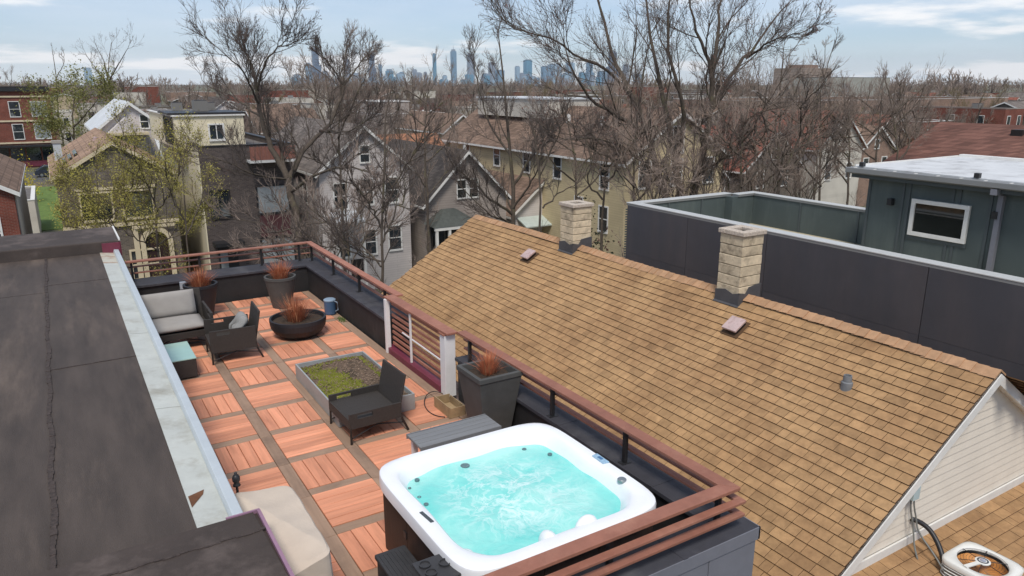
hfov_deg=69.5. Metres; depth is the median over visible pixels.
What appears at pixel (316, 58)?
skyscraper
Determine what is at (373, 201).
window
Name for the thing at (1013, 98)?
house
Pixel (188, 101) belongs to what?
bare tree
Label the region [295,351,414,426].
raised bed
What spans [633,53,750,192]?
tree
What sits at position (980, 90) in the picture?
bare tree
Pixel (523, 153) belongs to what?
window
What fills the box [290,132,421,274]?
tree
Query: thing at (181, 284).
outlet box
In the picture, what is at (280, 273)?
ornamental grass
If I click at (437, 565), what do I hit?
drinks caddy
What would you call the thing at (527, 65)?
skyscraper
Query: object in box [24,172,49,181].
side road
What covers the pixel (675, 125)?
window
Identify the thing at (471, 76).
skyscraper
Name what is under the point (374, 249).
window
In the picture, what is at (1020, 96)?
house
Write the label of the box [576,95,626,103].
building
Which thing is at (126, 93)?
bare tree
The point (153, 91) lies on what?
building
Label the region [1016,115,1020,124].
window
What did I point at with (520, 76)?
skyscraper
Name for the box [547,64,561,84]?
skyscraper
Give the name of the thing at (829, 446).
neighbour house
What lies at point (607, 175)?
window
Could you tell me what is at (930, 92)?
bare tree
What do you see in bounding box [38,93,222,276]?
tree
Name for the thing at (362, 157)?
window
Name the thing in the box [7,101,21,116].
window
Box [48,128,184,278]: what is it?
house
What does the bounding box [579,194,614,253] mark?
shrub
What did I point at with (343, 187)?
window
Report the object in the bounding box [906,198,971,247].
window
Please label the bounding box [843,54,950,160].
tree
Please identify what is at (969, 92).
bare tree
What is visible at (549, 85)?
bare tree
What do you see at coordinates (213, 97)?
house
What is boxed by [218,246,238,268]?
door
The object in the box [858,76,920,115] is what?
bare tree
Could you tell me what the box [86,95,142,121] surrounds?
bare tree
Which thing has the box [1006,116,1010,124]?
window
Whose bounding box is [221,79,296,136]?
bare tree
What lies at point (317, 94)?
building
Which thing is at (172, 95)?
building
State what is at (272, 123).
bare tree
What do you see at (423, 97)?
bare tree
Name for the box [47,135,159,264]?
tree
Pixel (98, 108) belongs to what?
building
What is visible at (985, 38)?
sky
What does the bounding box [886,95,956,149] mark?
bare tree
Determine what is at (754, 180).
tree
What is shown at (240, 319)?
throw cushion
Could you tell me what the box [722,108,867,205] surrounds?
house
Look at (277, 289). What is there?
planter pot
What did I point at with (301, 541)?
covered grill
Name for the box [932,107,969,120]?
bare tree
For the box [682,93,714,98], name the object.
building
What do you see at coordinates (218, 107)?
house
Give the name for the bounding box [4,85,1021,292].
ground
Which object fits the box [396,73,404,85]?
skyscraper
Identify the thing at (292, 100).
building
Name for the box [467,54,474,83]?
skyscraper
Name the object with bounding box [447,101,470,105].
house
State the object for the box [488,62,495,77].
skyscraper
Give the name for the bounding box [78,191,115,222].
window
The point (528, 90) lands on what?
bare tree
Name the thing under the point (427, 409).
cable
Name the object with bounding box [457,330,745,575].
railing
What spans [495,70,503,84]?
skyscraper
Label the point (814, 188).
tree
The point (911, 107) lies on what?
bare tree
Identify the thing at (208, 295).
planter pot
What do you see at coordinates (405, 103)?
building
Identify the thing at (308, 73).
skyscraper
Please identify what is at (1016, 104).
house
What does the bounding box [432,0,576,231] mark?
tree
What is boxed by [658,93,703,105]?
building
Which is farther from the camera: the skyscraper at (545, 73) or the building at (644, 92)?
the skyscraper at (545, 73)
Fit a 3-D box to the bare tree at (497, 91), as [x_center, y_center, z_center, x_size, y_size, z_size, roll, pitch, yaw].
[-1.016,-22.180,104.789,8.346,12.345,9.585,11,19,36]
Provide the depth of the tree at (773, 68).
40.00 m
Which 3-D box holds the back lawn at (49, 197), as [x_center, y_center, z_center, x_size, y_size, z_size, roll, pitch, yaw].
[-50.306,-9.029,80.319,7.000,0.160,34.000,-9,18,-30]
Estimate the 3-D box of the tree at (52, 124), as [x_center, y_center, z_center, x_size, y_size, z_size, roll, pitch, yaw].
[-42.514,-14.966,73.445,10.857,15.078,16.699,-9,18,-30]
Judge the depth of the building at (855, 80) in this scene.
171.78 m
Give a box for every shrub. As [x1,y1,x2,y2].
[10,149,43,200]
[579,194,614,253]
[592,226,623,250]
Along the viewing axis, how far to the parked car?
103.77 m
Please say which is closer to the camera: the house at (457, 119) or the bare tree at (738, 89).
the house at (457, 119)
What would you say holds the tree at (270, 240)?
on the ground at (197, 87)
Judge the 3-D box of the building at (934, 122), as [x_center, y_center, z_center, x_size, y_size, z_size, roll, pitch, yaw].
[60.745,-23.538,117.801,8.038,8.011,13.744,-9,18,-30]
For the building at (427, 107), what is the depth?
157.23 m
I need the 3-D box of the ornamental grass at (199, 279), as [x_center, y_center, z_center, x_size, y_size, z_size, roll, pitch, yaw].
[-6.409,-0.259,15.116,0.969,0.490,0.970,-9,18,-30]
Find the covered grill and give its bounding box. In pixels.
[235,486,332,575]
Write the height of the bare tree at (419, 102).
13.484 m
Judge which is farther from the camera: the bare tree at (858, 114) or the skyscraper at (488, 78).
the skyscraper at (488, 78)
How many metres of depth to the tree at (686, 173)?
30.73 m
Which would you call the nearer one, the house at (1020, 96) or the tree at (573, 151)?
the tree at (573, 151)
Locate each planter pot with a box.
[182,279,217,314]
[264,272,295,308]
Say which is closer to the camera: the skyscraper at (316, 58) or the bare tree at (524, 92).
the bare tree at (524, 92)
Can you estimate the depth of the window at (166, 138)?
44.90 m
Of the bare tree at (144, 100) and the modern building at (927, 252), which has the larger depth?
the bare tree at (144, 100)
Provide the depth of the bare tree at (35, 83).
205.45 m
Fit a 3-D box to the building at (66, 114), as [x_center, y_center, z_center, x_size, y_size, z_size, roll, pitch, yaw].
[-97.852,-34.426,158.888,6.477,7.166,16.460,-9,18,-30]
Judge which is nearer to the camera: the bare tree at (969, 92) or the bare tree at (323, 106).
the bare tree at (323, 106)
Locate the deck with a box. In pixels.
[163,291,466,575]
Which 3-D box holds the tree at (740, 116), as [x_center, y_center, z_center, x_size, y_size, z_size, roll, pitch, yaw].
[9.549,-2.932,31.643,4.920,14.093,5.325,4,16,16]
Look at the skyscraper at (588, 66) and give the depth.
8503.78 m
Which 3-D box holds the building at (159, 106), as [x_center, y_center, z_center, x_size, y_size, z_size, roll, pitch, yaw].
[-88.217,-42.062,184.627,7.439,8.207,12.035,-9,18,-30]
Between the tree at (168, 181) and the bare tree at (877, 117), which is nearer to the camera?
the tree at (168, 181)
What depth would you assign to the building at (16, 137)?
114.31 m
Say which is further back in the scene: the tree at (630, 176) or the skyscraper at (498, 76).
the skyscraper at (498, 76)
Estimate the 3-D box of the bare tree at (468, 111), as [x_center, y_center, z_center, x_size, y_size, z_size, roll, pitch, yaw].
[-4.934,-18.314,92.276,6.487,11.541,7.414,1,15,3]
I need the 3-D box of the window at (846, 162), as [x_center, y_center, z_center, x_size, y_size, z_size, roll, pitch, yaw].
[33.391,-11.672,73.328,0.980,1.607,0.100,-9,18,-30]
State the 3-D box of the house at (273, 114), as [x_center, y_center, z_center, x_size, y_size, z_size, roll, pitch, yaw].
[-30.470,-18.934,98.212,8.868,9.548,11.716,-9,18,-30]
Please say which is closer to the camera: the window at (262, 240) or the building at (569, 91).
the window at (262, 240)
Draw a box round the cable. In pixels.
[424,391,444,416]
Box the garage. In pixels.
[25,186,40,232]
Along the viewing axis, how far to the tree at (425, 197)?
36.01 m
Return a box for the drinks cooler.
[323,297,338,315]
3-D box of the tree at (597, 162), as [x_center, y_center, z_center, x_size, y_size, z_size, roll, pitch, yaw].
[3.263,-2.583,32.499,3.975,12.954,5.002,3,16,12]
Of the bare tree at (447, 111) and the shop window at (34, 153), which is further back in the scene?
the shop window at (34, 153)
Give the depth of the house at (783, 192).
66.27 m
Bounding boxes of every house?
[0,154,32,235]
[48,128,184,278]
[53,93,83,118]
[84,99,163,159]
[168,93,202,108]
[184,96,223,108]
[210,99,235,109]
[243,104,292,111]
[243,108,318,135]
[273,116,413,288]
[375,91,398,99]
[377,133,444,145]
[381,200,1023,575]
[389,139,510,267]
[395,110,465,137]
[441,96,725,257]
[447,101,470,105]
[488,169,551,230]
[702,125,804,196]
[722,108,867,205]
[855,114,905,149]
[855,124,896,206]
[883,122,1023,161]
[992,101,1023,124]
[1000,92,1023,99]
[1008,97,1019,99]
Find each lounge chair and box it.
[203,301,263,364]
[328,359,408,444]
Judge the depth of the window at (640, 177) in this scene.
46.72 m
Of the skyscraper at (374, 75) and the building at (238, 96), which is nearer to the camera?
the building at (238, 96)
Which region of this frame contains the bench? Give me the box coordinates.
[406,414,501,453]
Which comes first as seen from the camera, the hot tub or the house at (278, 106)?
the hot tub
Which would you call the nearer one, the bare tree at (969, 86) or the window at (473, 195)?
the window at (473, 195)
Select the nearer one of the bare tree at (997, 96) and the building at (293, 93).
the bare tree at (997, 96)
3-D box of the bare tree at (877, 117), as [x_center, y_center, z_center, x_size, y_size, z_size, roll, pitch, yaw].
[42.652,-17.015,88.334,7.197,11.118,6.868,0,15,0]
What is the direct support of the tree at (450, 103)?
on the ground at (197, 87)
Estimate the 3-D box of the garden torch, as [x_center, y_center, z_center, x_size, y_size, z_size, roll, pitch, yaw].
[-2.535,2.263,6.927,0.072,1.200,0.071,-9,18,-30]
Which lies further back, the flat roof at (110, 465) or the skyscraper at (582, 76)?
the skyscraper at (582, 76)
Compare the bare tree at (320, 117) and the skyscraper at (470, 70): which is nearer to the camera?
the bare tree at (320, 117)
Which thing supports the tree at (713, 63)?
on the ground at (197, 87)
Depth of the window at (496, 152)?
58.97 m
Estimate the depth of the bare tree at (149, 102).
253.49 m
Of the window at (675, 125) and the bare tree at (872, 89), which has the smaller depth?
the window at (675, 125)
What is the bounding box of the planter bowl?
[269,309,325,339]
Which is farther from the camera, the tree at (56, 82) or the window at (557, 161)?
the tree at (56, 82)
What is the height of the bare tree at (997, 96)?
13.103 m
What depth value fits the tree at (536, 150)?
29.97 m
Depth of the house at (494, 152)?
52.64 m
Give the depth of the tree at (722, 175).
30.60 m
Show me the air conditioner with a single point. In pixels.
(969, 558)
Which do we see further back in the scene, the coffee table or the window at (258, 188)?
the window at (258, 188)
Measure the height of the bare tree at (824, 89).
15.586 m
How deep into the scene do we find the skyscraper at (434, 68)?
8531.73 m
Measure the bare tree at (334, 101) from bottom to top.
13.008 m
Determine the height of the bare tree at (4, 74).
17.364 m
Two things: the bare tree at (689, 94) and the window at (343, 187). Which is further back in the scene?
the bare tree at (689, 94)
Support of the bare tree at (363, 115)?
on the ground at (197, 87)
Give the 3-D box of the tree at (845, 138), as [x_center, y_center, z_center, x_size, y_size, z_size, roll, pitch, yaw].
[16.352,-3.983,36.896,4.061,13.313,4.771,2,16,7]
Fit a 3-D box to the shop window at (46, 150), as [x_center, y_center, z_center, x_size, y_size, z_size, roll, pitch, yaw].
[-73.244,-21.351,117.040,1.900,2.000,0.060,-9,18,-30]
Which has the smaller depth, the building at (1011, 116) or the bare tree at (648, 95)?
the building at (1011, 116)
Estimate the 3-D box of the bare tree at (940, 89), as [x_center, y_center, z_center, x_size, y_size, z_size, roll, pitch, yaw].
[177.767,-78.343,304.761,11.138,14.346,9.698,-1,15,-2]
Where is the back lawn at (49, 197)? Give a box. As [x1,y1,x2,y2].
[35,186,62,230]
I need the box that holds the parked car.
[34,165,48,176]
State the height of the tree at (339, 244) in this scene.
12.847 m
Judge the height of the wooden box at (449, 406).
0.169 m
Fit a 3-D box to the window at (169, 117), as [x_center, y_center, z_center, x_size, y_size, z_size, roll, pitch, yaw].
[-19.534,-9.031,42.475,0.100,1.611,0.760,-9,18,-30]
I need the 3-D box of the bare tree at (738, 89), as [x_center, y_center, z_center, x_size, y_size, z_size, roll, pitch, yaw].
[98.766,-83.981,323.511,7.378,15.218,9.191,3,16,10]
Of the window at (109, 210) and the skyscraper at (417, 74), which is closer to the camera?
the window at (109, 210)
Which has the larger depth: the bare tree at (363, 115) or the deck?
the bare tree at (363, 115)
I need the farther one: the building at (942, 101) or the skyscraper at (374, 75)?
the skyscraper at (374, 75)
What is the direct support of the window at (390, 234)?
in the house at (397, 264)
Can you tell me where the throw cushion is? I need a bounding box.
[229,311,247,328]
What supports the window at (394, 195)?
in the house at (397, 264)
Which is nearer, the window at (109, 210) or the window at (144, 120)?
the window at (109, 210)
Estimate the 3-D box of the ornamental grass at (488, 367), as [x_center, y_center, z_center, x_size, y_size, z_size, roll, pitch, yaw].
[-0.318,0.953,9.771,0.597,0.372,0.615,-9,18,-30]
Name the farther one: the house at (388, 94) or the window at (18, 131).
the house at (388, 94)
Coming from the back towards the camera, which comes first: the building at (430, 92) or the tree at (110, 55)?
the building at (430, 92)
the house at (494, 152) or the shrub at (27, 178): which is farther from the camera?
the shrub at (27, 178)
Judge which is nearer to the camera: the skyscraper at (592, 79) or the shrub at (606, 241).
the shrub at (606, 241)
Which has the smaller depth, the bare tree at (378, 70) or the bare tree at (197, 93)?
the bare tree at (378, 70)
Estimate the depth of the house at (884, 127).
106.57 m
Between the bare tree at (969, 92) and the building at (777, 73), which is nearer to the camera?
the bare tree at (969, 92)
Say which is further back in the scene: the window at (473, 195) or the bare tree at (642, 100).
the bare tree at (642, 100)
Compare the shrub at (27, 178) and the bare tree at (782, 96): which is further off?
the bare tree at (782, 96)
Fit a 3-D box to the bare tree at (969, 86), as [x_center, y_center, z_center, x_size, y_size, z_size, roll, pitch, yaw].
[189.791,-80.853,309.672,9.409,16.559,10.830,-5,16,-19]
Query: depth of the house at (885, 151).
78.52 m
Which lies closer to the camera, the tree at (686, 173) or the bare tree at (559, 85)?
the tree at (686, 173)
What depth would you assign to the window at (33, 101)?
114.90 m
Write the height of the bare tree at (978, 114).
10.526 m
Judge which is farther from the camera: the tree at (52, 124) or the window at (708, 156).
the tree at (52, 124)
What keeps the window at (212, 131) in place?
in the building at (207, 238)
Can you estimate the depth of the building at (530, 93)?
385.52 m
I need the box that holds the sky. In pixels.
[0,0,1023,84]
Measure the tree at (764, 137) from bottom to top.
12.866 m
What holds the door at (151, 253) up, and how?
in the house at (132, 248)
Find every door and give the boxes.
[146,232,171,276]
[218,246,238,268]
[351,259,363,278]
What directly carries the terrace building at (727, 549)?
on the ground at (197, 87)
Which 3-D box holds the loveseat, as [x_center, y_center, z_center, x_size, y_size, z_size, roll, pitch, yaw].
[-6.250,0.591,13.569,1.275,0.898,1.057,-9,18,-30]
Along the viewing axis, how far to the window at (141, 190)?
38.99 m
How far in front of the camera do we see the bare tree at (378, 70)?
108.87 m
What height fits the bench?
0.600 m
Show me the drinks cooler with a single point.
(330, 306)
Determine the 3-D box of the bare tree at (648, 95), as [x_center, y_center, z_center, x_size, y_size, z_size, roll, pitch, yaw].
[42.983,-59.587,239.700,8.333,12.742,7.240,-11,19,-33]
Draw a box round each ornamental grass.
[179,265,217,286]
[266,260,297,278]
[274,294,318,322]
[470,347,505,375]
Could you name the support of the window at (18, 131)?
in the building at (16, 137)
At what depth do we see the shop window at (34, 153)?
115.95 m
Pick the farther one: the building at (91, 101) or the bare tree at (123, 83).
the bare tree at (123, 83)
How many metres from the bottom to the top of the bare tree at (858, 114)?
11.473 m
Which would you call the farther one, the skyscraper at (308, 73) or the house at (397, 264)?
the skyscraper at (308, 73)
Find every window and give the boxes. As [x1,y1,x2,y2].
[0,148,9,156]
[0,219,3,235]
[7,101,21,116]
[10,148,26,160]
[11,124,25,139]
[26,147,41,160]
[30,101,45,116]
[33,123,51,138]
[42,147,53,159]
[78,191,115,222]
[122,188,154,219]
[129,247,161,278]
[139,114,149,128]
[163,115,167,141]
[167,116,171,144]
[169,117,174,144]
[207,123,225,140]
[209,189,231,219]
[255,184,290,214]
[260,235,295,262]
[301,176,307,202]
[332,183,349,210]
[336,232,351,258]
[358,178,374,205]
[359,145,370,163]
[362,228,377,254]
[384,176,399,203]
[388,224,402,251]
[456,179,466,198]
[469,178,478,198]
[493,148,499,166]
[523,153,530,173]
[552,157,561,179]
[597,205,608,233]
[598,164,609,190]
[638,162,651,189]
[673,125,685,151]
[702,156,714,182]
[824,165,831,180]
[844,162,851,178]
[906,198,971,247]
[977,115,984,122]
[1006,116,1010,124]
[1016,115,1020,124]
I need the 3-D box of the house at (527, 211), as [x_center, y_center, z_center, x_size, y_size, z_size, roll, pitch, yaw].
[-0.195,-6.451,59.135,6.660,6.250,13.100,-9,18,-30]
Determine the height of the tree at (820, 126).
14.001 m
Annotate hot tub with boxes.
[379,423,655,575]
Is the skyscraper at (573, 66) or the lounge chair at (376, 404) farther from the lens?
the skyscraper at (573, 66)
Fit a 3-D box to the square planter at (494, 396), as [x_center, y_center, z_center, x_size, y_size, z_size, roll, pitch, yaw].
[-0.302,1.541,9.920,0.650,1.000,0.650,-9,18,-30]
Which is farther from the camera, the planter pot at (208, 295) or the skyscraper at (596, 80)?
the skyscraper at (596, 80)
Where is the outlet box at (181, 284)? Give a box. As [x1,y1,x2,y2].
[179,281,185,289]
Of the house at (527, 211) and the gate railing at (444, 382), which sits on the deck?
the gate railing at (444, 382)
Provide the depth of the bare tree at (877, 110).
115.55 m
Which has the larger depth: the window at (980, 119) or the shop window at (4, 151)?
the window at (980, 119)
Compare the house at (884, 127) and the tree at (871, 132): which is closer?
the tree at (871, 132)
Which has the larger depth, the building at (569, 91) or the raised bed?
the building at (569, 91)
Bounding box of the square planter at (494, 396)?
[456,357,522,428]
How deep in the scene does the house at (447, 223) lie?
48.90 m
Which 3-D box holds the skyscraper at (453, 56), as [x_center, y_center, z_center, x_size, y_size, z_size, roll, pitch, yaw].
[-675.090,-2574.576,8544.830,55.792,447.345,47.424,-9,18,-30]
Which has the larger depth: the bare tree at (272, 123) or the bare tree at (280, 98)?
the bare tree at (280, 98)
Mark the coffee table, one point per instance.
(182, 356)
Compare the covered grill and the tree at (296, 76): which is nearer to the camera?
the covered grill
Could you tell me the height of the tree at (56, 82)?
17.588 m
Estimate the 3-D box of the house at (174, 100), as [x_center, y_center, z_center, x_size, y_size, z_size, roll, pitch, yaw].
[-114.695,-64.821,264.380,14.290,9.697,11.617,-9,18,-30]
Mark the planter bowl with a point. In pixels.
(313, 323)
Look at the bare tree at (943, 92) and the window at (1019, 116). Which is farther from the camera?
the bare tree at (943, 92)
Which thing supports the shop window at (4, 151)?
in the building at (16, 137)
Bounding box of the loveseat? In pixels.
[140,288,213,343]
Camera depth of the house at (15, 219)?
34.72 m
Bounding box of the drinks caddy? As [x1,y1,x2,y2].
[412,554,460,575]
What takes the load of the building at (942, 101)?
on the ground at (197, 87)
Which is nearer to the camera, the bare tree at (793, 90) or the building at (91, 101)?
the bare tree at (793, 90)
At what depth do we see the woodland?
405.90 m
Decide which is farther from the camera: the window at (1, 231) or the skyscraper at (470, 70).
the skyscraper at (470, 70)
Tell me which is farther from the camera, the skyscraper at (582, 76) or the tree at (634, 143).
the skyscraper at (582, 76)
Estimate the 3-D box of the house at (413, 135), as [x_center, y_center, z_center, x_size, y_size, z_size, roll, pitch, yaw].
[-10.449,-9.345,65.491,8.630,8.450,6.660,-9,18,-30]
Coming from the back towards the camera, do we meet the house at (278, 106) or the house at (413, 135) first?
the house at (278, 106)
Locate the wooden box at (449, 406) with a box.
[434,394,465,418]
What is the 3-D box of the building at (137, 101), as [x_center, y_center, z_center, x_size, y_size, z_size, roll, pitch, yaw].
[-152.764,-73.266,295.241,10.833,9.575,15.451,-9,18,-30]
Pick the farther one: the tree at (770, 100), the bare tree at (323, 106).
the bare tree at (323, 106)
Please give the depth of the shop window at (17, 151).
114.88 m
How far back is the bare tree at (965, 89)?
304.92 m
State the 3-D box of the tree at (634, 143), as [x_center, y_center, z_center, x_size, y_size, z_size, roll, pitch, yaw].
[5.147,-2.298,30.782,3.675,13.324,7.518,-9,18,-30]
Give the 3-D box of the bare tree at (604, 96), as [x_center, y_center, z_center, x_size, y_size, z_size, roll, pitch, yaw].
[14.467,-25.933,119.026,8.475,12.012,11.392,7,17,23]
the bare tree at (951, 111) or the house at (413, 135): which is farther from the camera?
the bare tree at (951, 111)
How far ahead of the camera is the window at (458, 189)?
48.87 m
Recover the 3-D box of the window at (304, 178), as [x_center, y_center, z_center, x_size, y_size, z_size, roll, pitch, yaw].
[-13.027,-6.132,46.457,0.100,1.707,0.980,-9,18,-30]
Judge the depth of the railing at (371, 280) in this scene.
16.11 m
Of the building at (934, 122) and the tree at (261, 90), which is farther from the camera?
the building at (934, 122)
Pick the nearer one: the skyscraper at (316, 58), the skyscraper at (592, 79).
the skyscraper at (592, 79)
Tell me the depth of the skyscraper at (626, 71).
8500.03 m
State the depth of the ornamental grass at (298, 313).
13.97 m
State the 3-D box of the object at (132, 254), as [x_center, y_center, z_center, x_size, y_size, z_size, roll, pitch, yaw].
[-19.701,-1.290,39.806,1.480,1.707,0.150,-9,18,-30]
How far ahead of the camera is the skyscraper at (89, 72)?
8490.49 m
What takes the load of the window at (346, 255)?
in the house at (397, 264)
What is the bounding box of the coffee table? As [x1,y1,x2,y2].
[164,341,197,378]
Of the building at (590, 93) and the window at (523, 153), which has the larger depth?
the building at (590, 93)
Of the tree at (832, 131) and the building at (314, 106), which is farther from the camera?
the building at (314, 106)
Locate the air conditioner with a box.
[940,541,1023,575]
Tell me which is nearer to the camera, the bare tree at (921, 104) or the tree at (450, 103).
the tree at (450, 103)
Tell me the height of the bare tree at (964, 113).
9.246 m
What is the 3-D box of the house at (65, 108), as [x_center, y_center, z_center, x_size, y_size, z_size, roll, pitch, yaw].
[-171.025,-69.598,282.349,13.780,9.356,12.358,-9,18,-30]
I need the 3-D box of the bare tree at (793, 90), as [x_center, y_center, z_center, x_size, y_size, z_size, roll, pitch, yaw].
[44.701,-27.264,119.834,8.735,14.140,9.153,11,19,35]
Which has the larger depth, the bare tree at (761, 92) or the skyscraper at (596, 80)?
the skyscraper at (596, 80)
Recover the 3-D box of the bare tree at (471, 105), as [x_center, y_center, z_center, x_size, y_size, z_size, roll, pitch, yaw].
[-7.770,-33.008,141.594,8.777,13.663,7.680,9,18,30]
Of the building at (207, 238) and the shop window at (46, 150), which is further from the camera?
the shop window at (46, 150)
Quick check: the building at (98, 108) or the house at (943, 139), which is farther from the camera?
the building at (98, 108)
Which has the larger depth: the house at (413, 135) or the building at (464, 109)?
the building at (464, 109)
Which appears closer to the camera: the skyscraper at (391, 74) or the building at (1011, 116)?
the building at (1011, 116)
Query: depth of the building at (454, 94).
281.71 m
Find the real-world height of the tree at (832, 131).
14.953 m
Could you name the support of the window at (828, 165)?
in the house at (833, 190)
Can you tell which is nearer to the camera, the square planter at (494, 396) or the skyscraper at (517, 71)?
the square planter at (494, 396)
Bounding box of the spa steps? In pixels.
[375,545,418,575]
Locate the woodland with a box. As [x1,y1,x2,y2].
[0,66,1023,104]
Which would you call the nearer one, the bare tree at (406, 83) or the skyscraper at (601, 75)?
the bare tree at (406, 83)
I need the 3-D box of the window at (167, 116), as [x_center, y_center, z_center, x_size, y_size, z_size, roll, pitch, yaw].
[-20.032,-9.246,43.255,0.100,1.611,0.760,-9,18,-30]
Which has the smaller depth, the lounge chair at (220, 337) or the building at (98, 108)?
the lounge chair at (220, 337)
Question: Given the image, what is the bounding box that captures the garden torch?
[232,472,240,492]
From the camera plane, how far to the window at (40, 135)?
115.92 m
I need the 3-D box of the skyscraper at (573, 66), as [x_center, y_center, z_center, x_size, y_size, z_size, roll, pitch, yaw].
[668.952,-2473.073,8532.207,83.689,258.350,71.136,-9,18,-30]
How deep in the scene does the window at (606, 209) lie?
48.39 m
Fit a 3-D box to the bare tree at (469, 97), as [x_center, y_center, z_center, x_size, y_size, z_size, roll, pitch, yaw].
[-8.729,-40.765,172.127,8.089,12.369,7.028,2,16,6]
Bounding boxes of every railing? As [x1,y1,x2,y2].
[124,241,402,308]
[383,295,456,395]
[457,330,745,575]
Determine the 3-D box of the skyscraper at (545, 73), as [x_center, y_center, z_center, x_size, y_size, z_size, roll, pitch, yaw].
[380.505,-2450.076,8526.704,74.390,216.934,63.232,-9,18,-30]
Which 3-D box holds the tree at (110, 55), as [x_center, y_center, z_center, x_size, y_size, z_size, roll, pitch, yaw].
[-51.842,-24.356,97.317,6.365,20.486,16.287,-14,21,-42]
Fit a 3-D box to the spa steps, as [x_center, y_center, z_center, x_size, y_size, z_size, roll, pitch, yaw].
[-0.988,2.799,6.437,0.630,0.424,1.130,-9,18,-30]
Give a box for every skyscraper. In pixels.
[83,67,93,85]
[305,63,311,77]
[311,49,320,81]
[368,55,376,83]
[385,69,395,83]
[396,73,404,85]
[413,72,421,85]
[432,53,436,79]
[450,48,456,82]
[465,74,473,83]
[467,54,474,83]
[483,75,489,83]
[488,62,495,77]
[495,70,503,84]
[515,66,519,83]
[519,73,523,85]
[523,59,531,74]
[541,66,548,77]
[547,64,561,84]
[565,62,574,83]
[579,72,584,83]
[585,63,593,84]
[590,75,594,85]
[595,76,600,84]
[597,71,606,85]
[606,50,617,81]
[623,64,628,79]
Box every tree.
[0,64,26,85]
[12,77,49,93]
[13,59,140,177]
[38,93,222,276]
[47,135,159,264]
[51,45,69,144]
[72,22,144,100]
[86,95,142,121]
[111,71,131,91]
[115,94,157,112]
[117,90,139,104]
[137,87,158,104]
[151,119,229,272]
[157,0,419,261]
[158,78,209,108]
[184,81,209,105]
[203,166,412,265]
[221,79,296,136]
[243,77,445,292]
[250,91,284,102]
[256,110,284,137]
[273,19,409,271]
[276,27,376,122]
[286,99,352,122]
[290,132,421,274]
[298,96,350,120]
[300,76,389,133]
[311,85,365,120]
[325,52,405,105]
[371,46,476,253]
[386,81,433,105]
[386,115,473,264]
[392,65,432,105]
[402,78,448,112]
[410,87,463,113]
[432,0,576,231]
[448,99,476,115]
[455,81,490,114]
[456,87,488,103]
[463,89,500,115]
[473,0,836,197]
[498,79,563,96]
[513,65,659,200]
[516,80,569,96]
[521,83,548,96]
[527,60,581,96]
[527,95,587,231]
[558,78,631,250]
[581,67,703,257]
[593,88,619,106]
[606,120,689,208]
[612,86,674,108]
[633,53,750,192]
[634,86,657,102]
[645,129,735,197]
[670,118,761,194]
[674,77,722,121]
[684,51,810,192]
[693,52,826,186]
[729,79,746,96]
[732,79,765,96]
[732,115,808,193]
[733,21,851,193]
[742,84,864,197]
[760,80,809,108]
[762,75,815,106]
[764,117,852,199]
[768,58,861,200]
[772,27,852,194]
[795,72,846,95]
[803,70,910,206]
[819,63,946,205]
[828,99,872,123]
[837,78,898,114]
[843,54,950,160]
[851,79,895,99]
[857,101,902,141]
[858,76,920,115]
[871,77,930,115]
[883,91,935,141]
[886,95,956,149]
[913,82,944,95]
[919,86,968,98]
[921,105,965,131]
[931,82,961,94]
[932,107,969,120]
[939,108,968,122]
[945,73,979,93]
[949,84,1009,106]
[951,75,980,93]
[952,79,987,96]
[955,100,996,123]
[962,87,988,96]
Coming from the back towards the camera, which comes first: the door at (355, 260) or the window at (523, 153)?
the window at (523, 153)
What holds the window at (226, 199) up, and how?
in the building at (207, 238)
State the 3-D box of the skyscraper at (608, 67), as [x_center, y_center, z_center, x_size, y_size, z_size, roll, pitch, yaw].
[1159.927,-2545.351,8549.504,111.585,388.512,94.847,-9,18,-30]
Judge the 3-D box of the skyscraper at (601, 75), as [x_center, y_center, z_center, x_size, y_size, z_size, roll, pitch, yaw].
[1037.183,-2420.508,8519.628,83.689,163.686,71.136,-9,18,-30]
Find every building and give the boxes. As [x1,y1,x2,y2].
[0,86,56,167]
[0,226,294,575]
[54,109,75,146]
[76,99,105,134]
[78,99,120,102]
[112,92,145,106]
[124,85,159,104]
[134,257,760,575]
[138,103,170,108]
[147,100,297,272]
[165,90,207,99]
[226,94,255,103]
[259,90,308,102]
[269,95,313,102]
[301,100,343,118]
[302,89,325,102]
[343,100,444,133]
[399,91,435,97]
[411,104,443,111]
[439,93,484,102]
[445,106,476,114]
[450,95,472,100]
[515,91,547,96]
[551,89,586,93]
[572,92,601,94]
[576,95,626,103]
[618,85,666,106]
[624,154,1023,380]
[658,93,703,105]
[672,96,1008,117]
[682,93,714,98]
[773,65,831,90]
[779,77,889,96]
[898,115,950,142]
[912,103,1023,124]
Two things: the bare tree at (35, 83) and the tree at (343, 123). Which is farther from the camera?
the bare tree at (35, 83)
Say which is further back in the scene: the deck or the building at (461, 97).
the building at (461, 97)
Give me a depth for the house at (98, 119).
53.91 m

